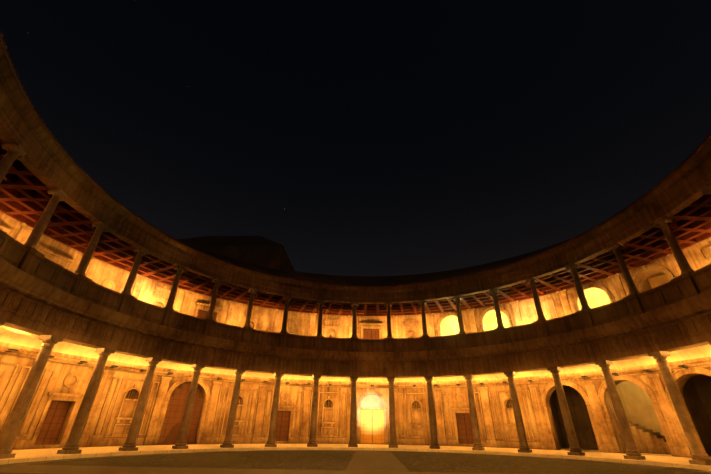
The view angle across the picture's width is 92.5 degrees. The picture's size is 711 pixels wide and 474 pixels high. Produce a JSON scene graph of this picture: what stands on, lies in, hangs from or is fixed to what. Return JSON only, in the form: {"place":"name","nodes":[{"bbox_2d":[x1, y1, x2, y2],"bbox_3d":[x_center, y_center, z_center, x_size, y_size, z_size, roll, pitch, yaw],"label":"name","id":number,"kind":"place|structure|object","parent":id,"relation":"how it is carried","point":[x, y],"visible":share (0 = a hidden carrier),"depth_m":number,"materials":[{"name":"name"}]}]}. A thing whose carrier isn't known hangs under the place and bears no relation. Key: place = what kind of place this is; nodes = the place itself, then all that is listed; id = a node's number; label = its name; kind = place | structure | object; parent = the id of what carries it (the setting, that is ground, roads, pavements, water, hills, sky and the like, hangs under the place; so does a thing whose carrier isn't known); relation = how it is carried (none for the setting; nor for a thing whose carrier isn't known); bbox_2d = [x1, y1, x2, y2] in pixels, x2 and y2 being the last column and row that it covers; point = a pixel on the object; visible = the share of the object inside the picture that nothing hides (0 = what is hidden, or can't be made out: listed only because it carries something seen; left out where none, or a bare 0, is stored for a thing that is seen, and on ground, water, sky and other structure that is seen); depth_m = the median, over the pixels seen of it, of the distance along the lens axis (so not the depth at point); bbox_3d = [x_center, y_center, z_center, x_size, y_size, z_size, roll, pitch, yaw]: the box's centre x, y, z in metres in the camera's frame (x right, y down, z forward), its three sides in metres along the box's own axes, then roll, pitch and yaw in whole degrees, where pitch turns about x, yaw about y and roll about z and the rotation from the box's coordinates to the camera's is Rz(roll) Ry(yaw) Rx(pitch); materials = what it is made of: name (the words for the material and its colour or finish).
{"place":"outdoors","nodes":[
{"label":"outdoors","id":0,"kind":"place"},
{"bbox_2d":[0,451,710,473],"bbox_3d":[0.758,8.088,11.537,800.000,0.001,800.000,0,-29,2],"label":"ground cobbles","id":1,"kind":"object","parent":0,"point":[409,461],"depth_m":15.34,"materials":[{"name":"stone"}]},
{"bbox_2d":[177,236,294,270],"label":"hipped roof","id":2,"kind":"structure","parent":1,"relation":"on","point":[261,251],"depth_m":38.92,"materials":[{"name":"tile"}]},
{"bbox_2d":[0,465,497,473],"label":"courtyard floor","id":3,"kind":"structure","parent":1,"relation":"on","point":[48,469],"depth_m":11.99,"materials":[{"name":"beige stone"}]},
{"bbox_2d":[332,470,417,473],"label":"disc","id":4,"kind":"object","parent":3,"relation":"on","point":[371,472],"visible":0.87,"depth_m":12.23,"materials":[{"name":"stone"}]},
{"bbox_2d":[0,450,710,472],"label":"edging","id":5,"kind":"object","parent":1,"relation":"on","point":[63,460],"visible":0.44,"depth_m":17.74,"materials":[{"name":"stone"}]},
{"bbox_2d":[345,451,408,471],"bbox_3d":[0.757,8.128,11.514,2.400,0.100,27.600,0,-29,2],"label":"paving strip","id":6,"kind":"object","parent":1,"relation":"on","point":[373,460],"visible":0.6,"depth_m":15.91,"materials":[{"name":"beige stone"}]},
{"bbox_2d":[0,444,710,470],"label":"gallery floor","id":7,"kind":"structure","parent":0,"point":[28,455],"depth_m":19.95,"materials":[{"name":"beige stone"}]},
{"bbox_2d":[0,335,63,458],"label":"doric column","id":8,"kind":"structure","parent":7,"relation":"on","point":[15,420],"depth_m":14.37,"materials":[{"name":"stone"}]},
{"bbox_2d":[57,348,115,453],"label":"doric column","id":9,"kind":"structure","parent":7,"relation":"on","point":[71,445],"depth_m":16.78,"materials":[{"name":"stone"}]},
{"bbox_2d":[118,357,161,450],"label":"doric column","id":10,"kind":"structure","parent":7,"relation":"on","point":[130,441],"depth_m":19.11,"materials":[{"name":"stone"}]},
{"bbox_2d":[172,364,204,448],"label":"doric column","id":11,"kind":"structure","parent":7,"relation":"on","point":[181,443],"depth_m":21.19,"materials":[{"name":"stone"}]},
{"bbox_2d":[220,369,245,447],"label":"doric column","id":12,"kind":"structure","parent":7,"relation":"on","point":[227,442],"depth_m":22.93,"materials":[{"name":"stone"}]},
{"bbox_2d":[265,373,283,446],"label":"doric column","id":13,"kind":"structure","parent":7,"relation":"on","point":[270,442],"depth_m":24.26,"materials":[{"name":"stone"}]},
{"bbox_2d":[307,375,320,446],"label":"doric column","id":14,"kind":"structure","parent":7,"relation":"on","point":[312,442],"depth_m":25.14,"materials":[{"name":"stone"}]},
{"bbox_2d":[348,376,357,446],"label":"doric column","id":15,"kind":"structure","parent":7,"relation":"on","point":[352,440],"depth_m":25.55,"materials":[{"name":"stone"}]},
{"bbox_2d":[0,211,710,455],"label":"gallery wall","id":16,"kind":"structure","parent":7,"relation":"on","point":[99,272],"depth_m":26.79,"materials":[{"name":"stone"}]},
{"bbox_2d":[34,310,473,444],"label":"doors","id":17,"kind":"structure","parent":16,"relation":"in","point":[181,402],"depth_m":25.69,"materials":[{"name":"brown wood"}]},
{"bbox_2d":[0,139,710,315],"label":"ceiling coffers","id":18,"kind":"object","parent":16,"relation":"attached to","point":[25,196],"visible":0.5,"depth_m":22.45,"materials":[{"name":"brown wood"}]},
{"bbox_2d":[0,44,710,303],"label":"entablature","id":19,"kind":"structure","parent":18,"relation":"attached to","point":[40,163],"depth_m":20.19,"materials":[{"name":"stone"}]},
{"bbox_2d":[0,74,710,291],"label":"dentils","id":20,"kind":"object","parent":19,"relation":"attached to","point":[92,194],"visible":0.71,"depth_m":19.77,"materials":[{"name":"stone"}]},
{"bbox_2d":[0,34,710,286],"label":"roof","id":21,"kind":"structure","parent":16,"relation":"on","point":[381,279],"depth_m":30.99,"materials":[{"name":"stone"}]},
{"bbox_2d":[0,27,710,285],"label":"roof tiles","id":22,"kind":"object","parent":21,"relation":"on","point":[425,281],"visible":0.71,"depth_m":27.70,"materials":[{"name":"brown tile"}]},
{"bbox_2d":[0,223,710,457],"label":"wall trim","id":23,"kind":"structure","parent":16,"relation":"attached to","point":[670,425],"depth_m":25.30,"materials":[{"name":"stone"}]},
{"bbox_2d":[0,326,710,381],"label":"vaulted ceiling","id":24,"kind":"structure","parent":16,"relation":"on","point":[15,336],"depth_m":23.14,"materials":[{"name":"paint"}]},
{"bbox_2d":[5,349,688,386],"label":"vault lamp housings","id":25,"kind":"object","parent":24,"relation":"attached to","point":[308,384],"visible":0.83,"depth_m":22.60,"materials":[{"name":"grey metal"}]},
{"bbox_2d":[0,258,710,377],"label":"entablature","id":26,"kind":"structure","parent":24,"relation":"on","point":[14,277],"depth_m":20.15,"materials":[{"name":"stone"}]},
{"bbox_2d":[0,294,702,368],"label":"metope bosses","id":27,"kind":"object","parent":26,"relation":"attached to","point":[30,308],"visible":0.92,"depth_m":20.41,"materials":[{"name":"stone"}]},
{"bbox_2d":[0,229,710,351],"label":"parapet","id":28,"kind":"structure","parent":26,"relation":"on","point":[16,244],"depth_m":21.41,"materials":[{"name":"stone"}]},
{"bbox_2d":[0,239,710,351],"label":"parapet pedestals","id":29,"kind":"object","parent":26,"relation":"on","point":[30,260],"visible":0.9,"depth_m":20.55,"materials":[{"name":"beige stone"}]},
{"bbox_2d":[0,143,25,182],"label":"ionic column","id":30,"kind":"structure","parent":29,"relation":"on","point":[13,153],"depth_m":13.27,"materials":[{"name":"stone"}]},
{"bbox_2d":[23,189,67,249],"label":"ionic column","id":31,"kind":"structure","parent":29,"relation":"on","point":[39,228],"depth_m":15.37,"materials":[{"name":"stone"}]},
{"bbox_2d":[74,222,108,275],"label":"ionic column","id":32,"kind":"structure","parent":29,"relation":"on","point":[101,227],"depth_m":17.92,"materials":[{"name":"stone"}]},
{"bbox_2d":[121,246,147,295],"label":"ionic column","id":33,"kind":"structure","parent":29,"relation":"on","point":[142,250],"depth_m":20.40,"materials":[{"name":"stone"}]},
{"bbox_2d":[165,264,186,309],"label":"ionic column","id":34,"kind":"structure","parent":29,"relation":"on","point":[180,268],"depth_m":22.73,"materials":[{"name":"stone"}]},
{"bbox_2d":[205,278,222,319],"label":"ionic column","id":35,"kind":"structure","parent":29,"relation":"on","point":[218,281],"depth_m":24.81,"materials":[{"name":"stone"}]},
{"bbox_2d":[244,288,257,327],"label":"ionic column","id":36,"kind":"structure","parent":29,"relation":"on","point":[253,291],"depth_m":26.51,"materials":[{"name":"stone"}]},
{"bbox_2d":[281,295,291,332],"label":"ionic column","id":37,"kind":"structure","parent":29,"relation":"on","point":[287,298],"depth_m":27.87,"materials":[{"name":"stone"}]},
{"bbox_2d":[316,299,325,335],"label":"ionic column","id":38,"kind":"structure","parent":29,"relation":"on","point":[321,303],"depth_m":28.73,"materials":[{"name":"stone"}]},
{"bbox_2d":[351,302,358,337],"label":"ionic column","id":39,"kind":"structure","parent":29,"relation":"on","point":[355,305],"depth_m":29.09,"materials":[{"name":"stone"}]},
{"bbox_2d":[384,302,392,337],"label":"ionic column","id":40,"kind":"structure","parent":29,"relation":"on","point":[389,331],"depth_m":28.98,"materials":[{"name":"stone"}]},
{"bbox_2d":[418,299,427,336],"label":"ionic column","id":41,"kind":"structure","parent":29,"relation":"on","point":[423,315],"depth_m":28.43,"materials":[{"name":"stone"}]},
{"bbox_2d":[453,295,465,332],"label":"ionic column","id":42,"kind":"structure","parent":29,"relation":"on","point":[457,298],"depth_m":27.35,"materials":[{"name":"stone"}]},
{"bbox_2d":[488,288,504,327],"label":"ionic column","id":43,"kind":"structure","parent":29,"relation":"on","point":[492,291],"depth_m":25.83,"materials":[{"name":"stone"}]},
{"bbox_2d":[526,277,545,320],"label":"ionic column","id":44,"kind":"structure","parent":29,"relation":"on","point":[531,281],"depth_m":23.97,"materials":[{"name":"stone"}]},
{"bbox_2d":[566,263,590,309],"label":"ionic column","id":45,"kind":"structure","parent":29,"relation":"on","point":[571,267],"depth_m":21.79,"materials":[{"name":"stone"}]},
{"bbox_2d":[608,243,639,295],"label":"ionic column","id":46,"kind":"structure","parent":29,"relation":"on","point":[615,248],"depth_m":19.36,"materials":[{"name":"stone"}]},
{"bbox_2d":[653,217,693,274],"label":"ionic column","id":47,"kind":"structure","parent":29,"relation":"on","point":[675,248],"depth_m":16.85,"materials":[{"name":"stone"}]},
{"bbox_2d":[701,181,710,193],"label":"ionic column","id":48,"kind":"structure","parent":29,"relation":"on","point":[706,188],"depth_m":15.10,"materials":[{"name":"stone"}]},
{"bbox_2d":[0,283,710,371],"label":"triglyphs","id":49,"kind":"object","parent":26,"relation":"attached to","point":[51,315],"visible":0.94,"depth_m":19.91,"materials":[{"name":"stone"}]},
{"bbox_2d":[360,395,383,407],"bbox_3d":[1.504,14.903,30.936,2.112,1.060,0.082,0,-29,2],"label":"portal tympanum","id":50,"kind":"object","parent":16,"relation":"attached to","point":[371,401],"visible":0.94,"depth_m":30.86,"materials":[{"name":"paint"}]},
{"bbox_2d":[360,409,384,443],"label":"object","id":51,"kind":"object","parent":16,"relation":"on","point":[372,424],"visible":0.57,"depth_m":29.92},
{"bbox_2d":[361,410,383,442],"bbox_3d":[1.476,16.614,29.877,2.016,2.516,0.060,0,-29,2],"label":"portal door","id":52,"kind":"structure","parent":16,"relation":"in","point":[367,428],"depth_m":29.83,"materials":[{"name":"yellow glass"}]},
{"bbox_2d":[387,377,397,447],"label":"doric column","id":53,"kind":"structure","parent":7,"relation":"on","point":[393,443],"depth_m":25.44,"materials":[{"name":"stone"}]},
{"bbox_2d":[424,376,439,448],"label":"doric column","id":54,"kind":"structure","parent":7,"relation":"on","point":[434,442],"depth_m":24.84,"materials":[{"name":"stone"}]},
{"bbox_2d":[463,374,484,450],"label":"doric column","id":55,"kind":"structure","parent":7,"relation":"on","point":[477,443],"depth_m":23.75,"materials":[{"name":"stone"}]},
{"bbox_2d":[503,371,531,452],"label":"doric column","id":56,"kind":"structure","parent":7,"relation":"on","point":[524,447],"depth_m":22.24,"materials":[{"name":"stone"}]},
{"bbox_2d":[547,367,584,455],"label":"doric column","id":57,"kind":"structure","parent":7,"relation":"on","point":[575,449],"depth_m":20.36,"materials":[{"name":"stone"}]},
{"bbox_2d":[595,360,645,459],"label":"doric column","id":58,"kind":"structure","parent":7,"relation":"on","point":[632,451],"depth_m":18.15,"materials":[{"name":"stone"}]},
{"bbox_2d":[648,351,710,464],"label":"doric column","id":59,"kind":"structure","parent":7,"relation":"on","point":[700,455],"depth_m":15.76,"materials":[{"name":"stone"}]},
{"bbox_2d":[0,0,710,275],"label":"sky","id":60,"kind":"structure","parent":0,"point":[353,137],"materials":[{"name":"black"}]},
{"bbox_2d":[452,271,665,318],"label":"ceiling","id":61,"kind":"structure","parent":0,"point":[659,273],"depth_m":25.74,"materials":[{"name":"paint"}]},
{"bbox_2d":[561,448,710,457],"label":"floor","id":62,"kind":"structure","parent":0,"point":[593,450],"depth_m":24.31,"materials":[{"name":"beige stone"}]},
{"bbox_2d":[550,378,710,456],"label":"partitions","id":63,"kind":"object","parent":62,"relation":"on","point":[697,412],"depth_m":21.47,"materials":[{"name":"stone"}]},
{"bbox_2d":[643,279,651,291],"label":"partitions","id":64,"kind":"object","parent":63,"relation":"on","point":[646,286],"depth_m":25.66,"materials":[{"name":"paint"}]},
{"bbox_2d":[552,374,710,449],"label":"archway","id":65,"kind":"object","parent":62,"relation":"on","point":[583,427],"depth_m":26.89,"materials":[{"name":"stone"}]},
{"bbox_2d":[442,274,670,335],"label":"windows","id":66,"kind":"structure","parent":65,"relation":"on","point":[450,326],"depth_m":33.45,"materials":[{"name":"paint"}]},
{"bbox_2d":[611,381,663,434],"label":"wall","id":67,"kind":"structure","parent":62,"relation":"on","point":[637,404],"depth_m":24.66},
{"bbox_2d":[617,421,670,454],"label":"staircase","id":68,"kind":"structure","parent":62,"relation":"on","point":[649,441],"depth_m":22.16,"materials":[{"name":"stone"}]}
]}

